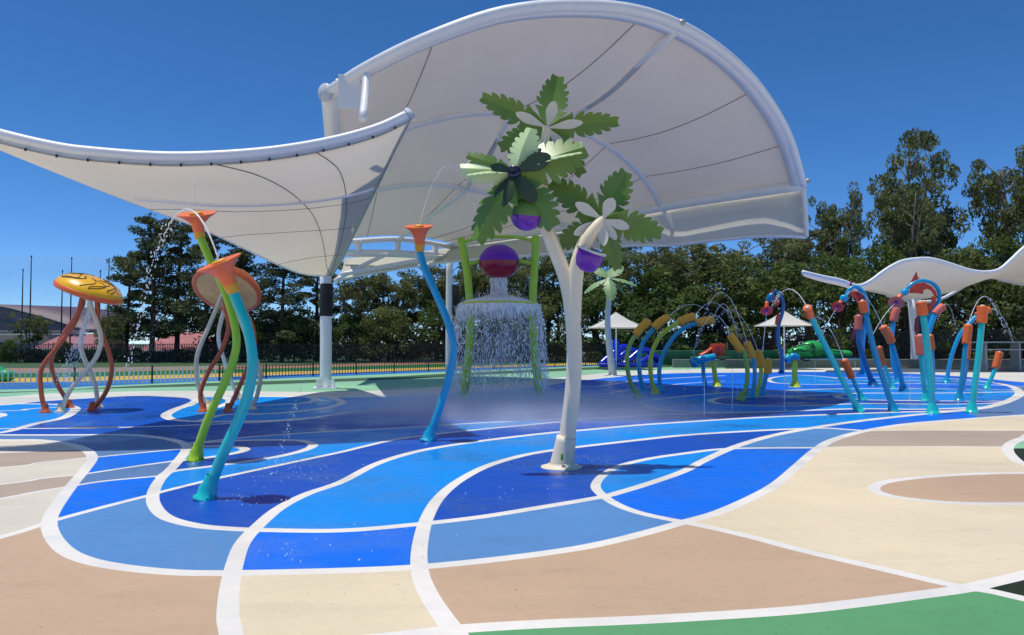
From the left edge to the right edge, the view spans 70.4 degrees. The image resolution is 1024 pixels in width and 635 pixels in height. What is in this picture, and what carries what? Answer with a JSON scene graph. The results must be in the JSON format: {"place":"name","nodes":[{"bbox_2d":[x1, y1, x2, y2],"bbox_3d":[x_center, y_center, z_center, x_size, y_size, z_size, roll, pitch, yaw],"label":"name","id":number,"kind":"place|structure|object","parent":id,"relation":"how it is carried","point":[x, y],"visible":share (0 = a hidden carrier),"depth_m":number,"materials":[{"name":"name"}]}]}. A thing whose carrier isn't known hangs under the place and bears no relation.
{"place":"outdoors","nodes":[
{"label":"outdoors","id":0,"kind":"place"},
{"bbox_2d":[0,304,132,352],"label":"sports hall","id":1,"kind":"structure","parent":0,"point":[52,313],"depth_m":92.48,"materials":[{"name":"metal"}]},
{"bbox_2d":[130,345,853,351],"bbox_3d":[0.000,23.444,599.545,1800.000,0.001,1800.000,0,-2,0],"label":"ground","id":2,"kind":"structure","parent":0,"point":[306,351],"depth_m":411.90,"materials":[{"name":"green plant"}]},
{"bbox_2d":[239,319,271,360],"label":"bushy tree","id":3,"kind":"object","parent":2,"relation":"on","point":[258,325],"visible":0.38,"depth_m":73.40,"materials":[{"name":"green plant"}]},
{"bbox_2d":[332,313,373,361],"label":"bushy tree","id":4,"kind":"object","parent":2,"relation":"on","point":[355,326],"visible":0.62,"depth_m":75.45,"materials":[{"name":"green plant"}]},
{"bbox_2d":[358,306,414,360],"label":"bushy tree","id":5,"kind":"object","parent":2,"relation":"on","point":[397,321],"visible":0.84,"depth_m":73.25,"materials":[{"name":"green plant"}]},
{"bbox_2d":[445,257,539,347],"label":"gum tree","id":6,"kind":"object","parent":2,"relation":"on","point":[480,280],"visible":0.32,"depth_m":78.45,"materials":[{"name":"green plant"}]},
{"bbox_2d":[1,327,1023,362],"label":"undergrowth","id":7,"kind":"object","parent":2,"relation":"on","point":[305,340],"visible":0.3,"depth_m":72.52,"materials":[{"name":"green plant"}]},
{"bbox_2d":[489,253,572,360],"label":"gum tree","id":8,"kind":"object","parent":2,"relation":"on","point":[546,268],"visible":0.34,"depth_m":76.76,"materials":[{"name":"green plant"}]},
{"bbox_2d":[516,289,605,361],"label":"bushy tree","id":9,"kind":"object","parent":2,"relation":"on","point":[549,306],"visible":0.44,"depth_m":74.35,"materials":[{"name":"green plant"}]},
{"bbox_2d":[186,276,1012,359],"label":"woodland","id":10,"kind":"object","parent":2,"relation":"on","point":[417,330],"visible":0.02,"depth_m":89.54,"materials":[{"name":"green plant"}]},
{"bbox_2d":[566,280,660,360],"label":"bushy tree","id":11,"kind":"object","parent":2,"relation":"on","point":[598,296],"visible":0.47,"depth_m":73.22,"materials":[{"name":"green plant"}]},
{"bbox_2d":[607,247,709,339],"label":"gum tree","id":12,"kind":"object","parent":2,"relation":"on","point":[654,257],"visible":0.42,"depth_m":75.20,"materials":[{"name":"green plant"}]},
{"bbox_2d":[611,265,723,349],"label":"bushy tree","id":13,"kind":"object","parent":2,"relation":"on","point":[658,284],"visible":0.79,"depth_m":72.15,"materials":[{"name":"green plant"}]},
{"bbox_2d":[785,252,898,358],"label":"bushy tree","id":14,"kind":"object","parent":2,"relation":"on","point":[850,271],"visible":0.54,"depth_m":72.69,"materials":[{"name":"green plant"}]},
{"bbox_2d":[862,295,953,358],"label":"bushy tree","id":15,"kind":"object","parent":2,"relation":"on","point":[903,317],"visible":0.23,"depth_m":71.23,"materials":[{"name":"green plant"}]},
{"bbox_2d":[920,245,1012,358],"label":"bushy tree","id":16,"kind":"object","parent":2,"relation":"on","point":[968,256],"visible":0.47,"depth_m":72.24,"materials":[{"name":"green plant"}]},
{"bbox_2d":[941,234,1023,351],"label":"bushy tree","id":17,"kind":"object","parent":2,"relation":"on","point":[996,244],"visible":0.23,"depth_m":74.78,"materials":[{"name":"green plant"}]},
{"bbox_2d":[983,255,1023,352],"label":"bushy tree","id":18,"kind":"object","parent":2,"relation":"on","point":[1016,316],"visible":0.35,"depth_m":71.43,"materials":[{"name":"green plant"}]},
{"bbox_2d":[0,352,1023,634],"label":"splash pad floor","id":19,"kind":"structure","parent":0,"point":[818,506],"depth_m":8.36,"materials":[{"name":"blue rubber"}]},
{"bbox_2d":[0,339,20,362],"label":"bushy tree","id":20,"kind":"object","parent":19,"relation":"on","point":[11,342],"visible":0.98,"depth_m":69.57,"materials":[{"name":"green plant"}]},
{"bbox_2d":[6,312,53,362],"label":"gum tree","id":21,"kind":"object","parent":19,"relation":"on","point":[38,321],"visible":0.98,"depth_m":71.72,"materials":[{"name":"green plant"}]},
{"bbox_2d":[52,339,76,362],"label":"bushy tree","id":22,"kind":"object","parent":19,"relation":"on","point":[65,342],"visible":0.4,"depth_m":70.59,"materials":[{"name":"green plant"}]},
{"bbox_2d":[37,273,122,412],"bbox_3d":[-12.332,0.707,20.702,2.356,3.950,2.153,0,-2,0],"label":"jellyfish sprayer","id":23,"kind":"object","parent":19,"relation":"on","point":[89,288],"visible":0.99,"depth_m":20.34,"materials":[{"name":"yellow"}]},
{"bbox_2d":[35,334,132,358],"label":"house","id":24,"kind":"structure","parent":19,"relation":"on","point":[91,339],"depth_m":90.48,"materials":[{"name":"pink tile"}]},
{"bbox_2d":[90,317,127,361],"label":"bushy tree","id":25,"kind":"object","parent":19,"relation":"on","point":[118,331],"visible":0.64,"depth_m":73.59,"materials":[{"name":"green plant"}]},
{"bbox_2d":[0,364,219,387],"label":"picket fence","id":26,"kind":"object","parent":19,"relation":"on","point":[105,369],"visible":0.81,"depth_m":33.24,"materials":[{"name":"black metal"}]},
{"bbox_2d":[95,250,161,351],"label":"pine tree","id":27,"kind":"object","parent":19,"relation":"on","point":[129,281],"visible":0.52,"depth_m":75.86,"materials":[{"name":"green plant"}]},
{"bbox_2d":[106,213,201,361],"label":"pine tree","id":28,"kind":"object","parent":19,"relation":"on","point":[151,299],"visible":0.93,"depth_m":73.86,"materials":[{"name":"green plant"}]},
{"bbox_2d":[139,218,218,348],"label":"pine tree","id":29,"kind":"object","parent":19,"relation":"on","point":[178,250],"visible":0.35,"depth_m":77.66,"materials":[{"name":"green plant"}]},
{"bbox_2d":[141,332,217,360],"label":"house","id":30,"kind":"structure","parent":19,"relation":"on","point":[187,339],"depth_m":82.19,"materials":[{"name":"pink tile"}]},
{"bbox_2d":[157,223,247,360],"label":"pine tree","id":31,"kind":"object","parent":19,"relation":"on","point":[202,315],"visible":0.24,"depth_m":72.07,"materials":[{"name":"green plant"}]},
{"bbox_2d":[177,210,240,461],"bbox_3d":[-4.984,0.266,11.847,1.049,4.165,0.604,0,-2,0],"label":"trumpet flower","id":32,"kind":"object","parent":19,"relation":"on","point":[196,453],"visible":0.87,"depth_m":11.84,"materials":[{"name":"paint"}]},
{"bbox_2d":[193,253,257,501],"bbox_3d":[-3.548,0.716,8.889,0.705,3.077,0.520,-1,-2,17],"label":"trumpet flower","id":33,"kind":"object","parent":19,"relation":"on","point":[221,270],"visible":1,"depth_m":8.91,"materials":[{"name":"teal paint"}]},
{"bbox_2d":[170,208,218,259],"bbox_3d":[-4.046,-1.037,9.239,1.029,0.744,0.026,-1,-2,31],"label":"water jet","id":34,"kind":"object","parent":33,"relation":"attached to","point":[202,221],"visible":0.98,"depth_m":9.13,"materials":[{"name":"white"}]},
{"bbox_2d":[192,267,262,411],"bbox_3d":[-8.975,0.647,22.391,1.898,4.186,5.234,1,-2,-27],"label":"jellyfish sprayer","id":35,"kind":"object","parent":19,"relation":"on","point":[205,286],"visible":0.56,"depth_m":20.85,"materials":[{"name":"yellow paint"}]},
{"bbox_2d":[215,242,285,361],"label":"pine tree","id":36,"kind":"object","parent":19,"relation":"on","point":[244,261],"visible":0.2,"depth_m":76.14,"materials":[{"name":"green plant"}]},
{"bbox_2d":[252,261,319,361],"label":"pine tree","id":37,"kind":"object","parent":19,"relation":"on","point":[291,298],"visible":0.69,"depth_m":73.68,"materials":[{"name":"green plant"}]},
{"bbox_2d":[268,314,316,361],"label":"bushy tree","id":38,"kind":"object","parent":19,"relation":"on","point":[297,328],"visible":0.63,"depth_m":73.22,"materials":[{"name":"green plant"}]},
{"bbox_2d":[266,274,354,360],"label":"pine tree","id":39,"kind":"object","parent":19,"relation":"on","point":[316,296],"visible":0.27,"depth_m":79.67,"materials":[{"name":"green plant"}]},
{"bbox_2d":[316,262,391,351],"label":"gum tree","id":40,"kind":"object","parent":19,"relation":"on","point":[361,302],"visible":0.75,"depth_m":76.80,"materials":[{"name":"green plant"}]},
{"bbox_2d":[0,343,733,362],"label":"boundary fence","id":41,"kind":"object","parent":19,"relation":"on","point":[300,344],"visible":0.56,"depth_m":69.91,"materials":[{"name":"black metal"}]},
{"bbox_2d":[359,274,427,359],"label":"gum tree","id":42,"kind":"object","parent":19,"relation":"on","point":[401,290],"visible":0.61,"depth_m":78.97,"materials":[{"name":"green plant"}]},
{"bbox_2d":[218,355,614,380],"bbox_3d":[-3.845,3.214,49.964,2.249,0.960,34.390,-2,-3,43],"label":"picket fence","id":43,"kind":"object","parent":19,"relation":"on","point":[355,363],"visible":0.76,"depth_m":46.05,"materials":[{"name":"black metal"}]},
{"bbox_2d":[405,224,456,441],"bbox_3d":[-1.597,0.285,14.230,1.038,4.331,0.541,0,-2,0],"label":"trumpet flower","id":44,"kind":"object","parent":19,"relation":"on","point":[418,232],"visible":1,"depth_m":14.23,"materials":[{"name":"paint"}]},
{"bbox_2d":[396,261,477,359],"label":"gum tree","id":45,"kind":"object","parent":19,"relation":"on","point":[425,293],"visible":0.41,"depth_m":79.30,"materials":[{"name":"green plant"}]},
{"bbox_2d":[411,299,481,361],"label":"bushy tree","id":46,"kind":"object","parent":19,"relation":"on","point":[428,321],"visible":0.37,"depth_m":74.52,"materials":[{"name":"green plant"}]},
{"bbox_2d":[463,292,528,361],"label":"bushy tree","id":47,"kind":"object","parent":19,"relation":"on","point":[514,327],"visible":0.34,"depth_m":73.09,"materials":[{"name":"green plant"}]},
{"bbox_2d":[402,277,591,412],"bbox_3d":[-0.553,0.729,22.308,5.903,4.189,6.190,-1,-2,32],"label":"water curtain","id":48,"kind":"object","parent":19,"relation":"on","point":[497,285],"visible":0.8,"depth_m":21.85,"materials":[{"name":"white liquid"}]},
{"bbox_2d":[454,235,550,405],"bbox_3d":[-0.409,0.078,22.394,2.444,5.291,2.444,-2,-3,45],"label":"dumping bucket","id":49,"kind":"object","parent":19,"relation":"on","point":[498,260],"visible":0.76,"depth_m":22.26,"materials":[{"name":"paint"}]},
{"bbox_2d":[456,296,540,320],"bbox_3d":[-0.409,-0.089,22.396,2.696,1.119,2.714,0,-2,0],"label":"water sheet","id":50,"kind":"object","parent":49,"relation":"on","point":[492,308],"visible":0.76,"depth_m":21.48,"materials":[{"name":"white"}]},
{"bbox_2d":[50,162,1013,561],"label":"water droplets","id":51,"kind":"object","parent":19,"relation":"on","point":[84,324],"visible":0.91,"depth_m":16.77,"materials":[{"name":"white"}]},
{"bbox_2d":[312,0,810,389],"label":"shade canopy","id":52,"kind":"object","parent":19,"relation":"on","point":[698,143],"visible":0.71,"depth_m":25.92,"materials":[{"name":"fabric"}]},
{"bbox_2d":[0,107,414,276],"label":"shade sail","id":53,"kind":"object","parent":52,"relation":"hanging from","point":[300,207],"visible":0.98,"depth_m":16.21,"materials":[{"name":"white fabric"}]},
{"bbox_2d":[459,74,663,470],"bbox_3d":[0.795,-0.801,11.090,3.162,6.244,1.102,0,-2,0],"label":"palm tree sprayer","id":54,"kind":"object","parent":19,"relation":"on","point":[520,183],"visible":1,"depth_m":11.11,"materials":[{"name":"beige paint"}]},
{"bbox_2d":[557,247,635,346],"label":"gum tree","id":55,"kind":"object","parent":19,"relation":"on","point":[587,276],"visible":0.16,"depth_m":76.67,"materials":[{"name":"green plant"}]},
{"bbox_2d":[584,266,636,375],"bbox_3d":[5.795,0.142,42.617,3.125,6.620,1.740,0,-2,0],"label":"palm tree sprayer","id":56,"kind":"object","parent":19,"relation":"on","point":[610,290],"visible":0.91,"depth_m":42.49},
{"bbox_2d":[586,312,637,368],"bbox_3d":[7.747,1.718,53.973,4.267,4.236,4.267,0,-2,0],"label":"parasol","id":57,"kind":"object","parent":19,"relation":"on","point":[618,321],"visible":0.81,"depth_m":53.23,"materials":[{"name":"white fabric"}]},
{"bbox_2d":[598,338,663,366],"bbox_3d":[9.607,2.773,58.652,5.384,2.464,2.027,0,-2,0],"label":"play slide","id":58,"kind":"object","parent":19,"relation":"on","point":[620,355],"visible":0.59,"depth_m":58.11,"materials":[{"name":"plastic"}]},
{"bbox_2d":[625,318,651,398],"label":"noodle sprayer","id":59,"kind":"object","parent":19,"relation":"on","point":[642,327],"visible":0.97,"depth_m":25.22,"materials":[{"name":"green paint"}]},
{"bbox_2d":[636,314,670,394],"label":"noodle sprayer","id":60,"kind":"object","parent":19,"relation":"on","point":[658,323],"visible":0.98,"depth_m":26.91,"materials":[{"name":"paint"}]},
{"bbox_2d":[648,312,695,393],"bbox_3d":[6.054,1.359,27.445,1.827,3.110,0.387,0,-2,0],"label":"noodle sprayer","id":61,"kind":"object","parent":19,"relation":"on","point":[685,319],"visible":1,"depth_m":27.37,"materials":[{"name":"green paint"}]},
{"bbox_2d":[657,316,714,391],"bbox_3d":[6.892,1.433,28.912,2.378,3.021,0.407,0,-2,0],"label":"noodle sprayer","id":62,"kind":"object","parent":19,"relation":"on","point":[698,322],"visible":0.91,"depth_m":28.84,"materials":[{"name":"paint"}]},
{"bbox_2d":[690,353,725,386],"bbox_3d":[8.713,2.358,32.131,1.559,1.535,0.939,0,-2,0],"label":"water cannon","id":63,"kind":"object","parent":19,"relation":"on","point":[698,360],"visible":1,"depth_m":32.24,"materials":[{"name":"green paint"}]},
{"bbox_2d":[641,350,777,364],"bbox_3d":[17.003,3.508,62.915,12.000,1.300,0.250,0,-2,0],"label":"green barrier","id":64,"kind":"object","parent":19,"relation":"on","point":[670,355],"visible":0.24,"depth_m":62.80,"materials":[{"name":"plastic"}]},
{"bbox_2d":[690,344,730,358],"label":"play house","id":65,"kind":"structure","parent":19,"relation":"on","point":[718,350],"depth_m":59.45,"materials":[{"name":"red plastic"}]},
{"bbox_2d":[655,253,780,351],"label":"bushy tree","id":66,"kind":"object","parent":19,"relation":"on","point":[738,263],"visible":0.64,"depth_m":73.61,"materials":[{"name":"green plant"}]},
{"bbox_2d":[650,238,788,343],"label":"gum tree","id":67,"kind":"object","parent":19,"relation":"on","point":[697,250],"visible":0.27,"depth_m":77.87,"materials":[{"name":"green plant"}]},
{"bbox_2d":[727,333,749,400],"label":"noodle sprayer","id":68,"kind":"object","parent":19,"relation":"on","point":[735,342],"visible":0.99,"depth_m":24.09,"materials":[{"name":"green paint"}]},
{"bbox_2d":[743,341,756,397],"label":"noodle sprayer","id":69,"kind":"object","parent":19,"relation":"on","point":[748,345],"visible":1,"depth_m":25.21,"materials":[{"name":"paint"}]},
{"bbox_2d":[755,349,764,397],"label":"noodle sprayer","id":70,"kind":"object","parent":19,"relation":"on","point":[760,360],"visible":0.82,"depth_m":25.60,"materials":[{"name":"green paint"}]},
{"bbox_2d":[759,358,771,394],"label":"noodle sprayer","id":71,"kind":"object","parent":19,"relation":"on","point":[768,367],"visible":0.91,"depth_m":26.86,"materials":[{"name":"paint"}]},
{"bbox_2d":[713,259,831,358],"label":"bushy tree","id":72,"kind":"object","parent":19,"relation":"on","point":[784,282],"visible":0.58,"depth_m":73.67,"materials":[{"name":"green plant"}]},
{"bbox_2d":[760,289,785,373],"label":"sea dragon sprayer","id":73,"kind":"object","parent":19,"relation":"on","point":[770,297],"visible":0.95,"depth_m":46.19,"materials":[{"name":"blue paint"}]},
{"bbox_2d":[729,238,821,338],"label":"gum tree","id":74,"kind":"object","parent":19,"relation":"on","point":[775,254],"visible":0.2,"depth_m":77.95,"materials":[{"name":"green plant"}]},
{"bbox_2d":[755,311,811,368],"bbox_3d":[20.255,1.655,53.975,3.744,4.363,3.744,0,-2,0],"label":"parasol","id":75,"kind":"object","parent":19,"relation":"on","point":[788,320],"visible":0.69,"depth_m":53.47,"materials":[{"name":"white fabric"}]},
{"bbox_2d":[784,353,809,386],"bbox_3d":[12.434,2.296,31.714,1.078,1.492,0.550,0,-2,0],"label":"water cannon","id":76,"kind":"object","parent":19,"relation":"on","point":[789,359],"visible":1,"depth_m":31.61,"materials":[{"name":"green paint"}]},
{"bbox_2d":[770,213,852,337],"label":"gum tree","id":77,"kind":"object","parent":19,"relation":"on","point":[808,244],"visible":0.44,"depth_m":82.80,"materials":[{"name":"green plant"}]},
{"bbox_2d":[785,341,859,358],"bbox_3d":[25.745,2.986,60.166,6.360,2.148,1.931,0,-2,0],"label":"turtle sculpture","id":78,"kind":"object","parent":19,"relation":"on","point":[810,350],"visible":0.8,"depth_m":59.45,"materials":[{"name":"green plastic"}]},
{"bbox_2d":[803,304,864,411],"bbox_3d":[8.797,1.167,19.876,2.216,3.008,0.389,1,-2,-25],"label":"noodle sprayer","id":79,"kind":"object","parent":19,"relation":"on","point":[810,317],"visible":0.98,"depth_m":19.90,"materials":[{"name":"teal paint"}]},
{"bbox_2d":[808,181,873,328],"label":"gum tree","id":80,"kind":"object","parent":19,"relation":"on","point":[858,226],"visible":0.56,"depth_m":83.23,"materials":[{"name":"green plant"}]},
{"bbox_2d":[672,359,1023,367],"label":"seat wall","id":81,"kind":"structure","parent":19,"relation":"on","point":[811,363],"depth_m":57.16,"materials":[{"name":"beige concrete"}]},
{"bbox_2d":[831,281,869,373],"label":"sea dragon sprayer","id":82,"kind":"object","parent":19,"relation":"on","point":[855,294],"visible":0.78,"depth_m":44.95,"materials":[{"name":"paint"}]},
{"bbox_2d":[840,358,866,399],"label":"noodle sprayer","id":83,"kind":"object","parent":19,"relation":"on","point":[848,369],"visible":0.98,"depth_m":24.43,"materials":[{"name":"teal paint"}]},
{"bbox_2d":[854,315,878,385],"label":"noodle sprayer","id":84,"kind":"object","parent":19,"relation":"on","point":[858,329],"visible":0.98,"depth_m":32.94,"materials":[{"name":"blue paint"}]},
{"bbox_2d":[858,300,899,411],"bbox_3d":[10.309,1.077,20.383,1.110,3.170,0.353,0,-2,0],"label":"noodle sprayer","id":85,"kind":"object","parent":19,"relation":"on","point":[864,310],"visible":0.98,"depth_m":20.32,"materials":[{"name":"blue paint"}]},
{"bbox_2d":[740,329,1023,358],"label":"boundary fence","id":86,"kind":"object","parent":19,"relation":"on","point":[992,330],"visible":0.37,"depth_m":68.09,"materials":[{"name":"black metal"}]},
{"bbox_2d":[824,241,942,352],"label":"bushy tree","id":87,"kind":"object","parent":19,"relation":"on","point":[892,256],"visible":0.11,"depth_m":77.14,"materials":[{"name":"green plant"}]},
{"bbox_2d":[877,346,895,387],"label":"noodle sprayer","id":88,"kind":"object","parent":19,"relation":"on","point":[883,362],"visible":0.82,"depth_m":31.03,"materials":[{"name":"teal paint"}]},
{"bbox_2d":[879,324,909,391],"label":"noodle sprayer","id":89,"kind":"object","parent":19,"relation":"on","point":[886,332],"visible":1,"depth_m":28.82,"materials":[{"name":"blue paint"}]},
{"bbox_2d":[889,307,900,382],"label":"noodle sprayer","id":90,"kind":"object","parent":19,"relation":"on","point":[894,315],"visible":0.74,"depth_m":35.11,"materials":[{"name":"paint"}]},
{"bbox_2d":[866,168,947,341],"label":"gum tree","id":91,"kind":"object","parent":19,"relation":"on","point":[899,219],"visible":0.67,"depth_m":79.39,"materials":[{"name":"green plant"}]},
{"bbox_2d":[801,246,1023,358],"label":"wave canopy","id":92,"kind":"object","parent":19,"relation":"on","point":[895,278],"visible":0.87,"depth_m":50.51,"materials":[{"name":"white fabric"}]},
{"bbox_2d":[888,271,941,334],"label":"sea dragon sprayer","id":93,"kind":"object","parent":19,"relation":"on","point":[915,285],"visible":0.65,"depth_m":36.83,"materials":[{"name":"paint"}]},
{"bbox_2d":[865,127,973,334],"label":"gum tree","id":94,"kind":"object","parent":19,"relation":"on","point":[947,238],"visible":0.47,"depth_m":83.91,"materials":[{"name":"green plant"}]},
{"bbox_2d":[915,334,927,400],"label":"noodle sprayer","id":95,"kind":"object","parent":19,"relation":"on","point":[919,348],"visible":0.81,"depth_m":24.09,"materials":[{"name":"teal paint"}]},
{"bbox_2d":[915,300,940,413],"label":"noodle sprayer","id":96,"kind":"object","parent":19,"relation":"on","point":[922,313],"visible":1,"depth_m":19.70,"materials":[{"name":"teal paint"}]},
{"bbox_2d":[929,334,937,390],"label":"noodle sprayer","id":97,"kind":"object","parent":19,"relation":"on","point":[932,342],"visible":0.38,"depth_m":29.33,"materials":[{"name":"paint"}]},
{"bbox_2d":[924,303,945,381],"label":"noodle sprayer","id":98,"kind":"object","parent":19,"relation":"on","point":[938,310],"visible":0.55,"depth_m":35.91,"materials":[{"name":"paint"}]},
{"bbox_2d":[953,324,972,400],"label":"noodle sprayer","id":99,"kind":"object","parent":19,"relation":"on","point":[966,337],"visible":0.99,"depth_m":24.10,"materials":[{"name":"blue paint"}]},
{"bbox_2d":[943,307,991,382],"bbox_3d":[22.052,1.329,35.197,2.446,3.722,0.419,0,-2,0],"label":"noodle sprayer","id":100,"kind":"object","parent":19,"relation":"on","point":[946,379],"visible":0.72,"depth_m":35.12,"materials":[{"name":"paint"}]},
{"bbox_2d":[964,305,987,412],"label":"noodle sprayer","id":101,"kind":"object","parent":19,"relation":"on","point":[981,321],"visible":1,"depth_m":19.94,"materials":[{"name":"teal paint"}]},
{"bbox_2d":[961,144,1023,321],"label":"gum tree","id":102,"kind":"object","parent":19,"relation":"on","point":[1010,215],"visible":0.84,"depth_m":80.31,"materials":[{"name":"green plant"}]},
{"bbox_2d":[982,351,1003,388],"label":"noodle sprayer","id":103,"kind":"object","parent":19,"relation":"on","point":[997,361],"visible":0.99,"depth_m":30.15,"materials":[{"name":"teal paint"}]},
{"bbox_2d":[962,341,1023,370],"bbox_3d":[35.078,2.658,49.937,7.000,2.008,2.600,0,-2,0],"label":"picnic table","id":104,"kind":"object","parent":19,"relation":"on","point":[1015,349],"visible":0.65,"depth_m":49.61,"materials":[{"name":"grey metal"}]},
{"bbox_2d":[0,0,1023,343],"label":"sky","id":105,"kind":"structure","parent":0,"point":[847,78],"materials":[{"name":"blue"}]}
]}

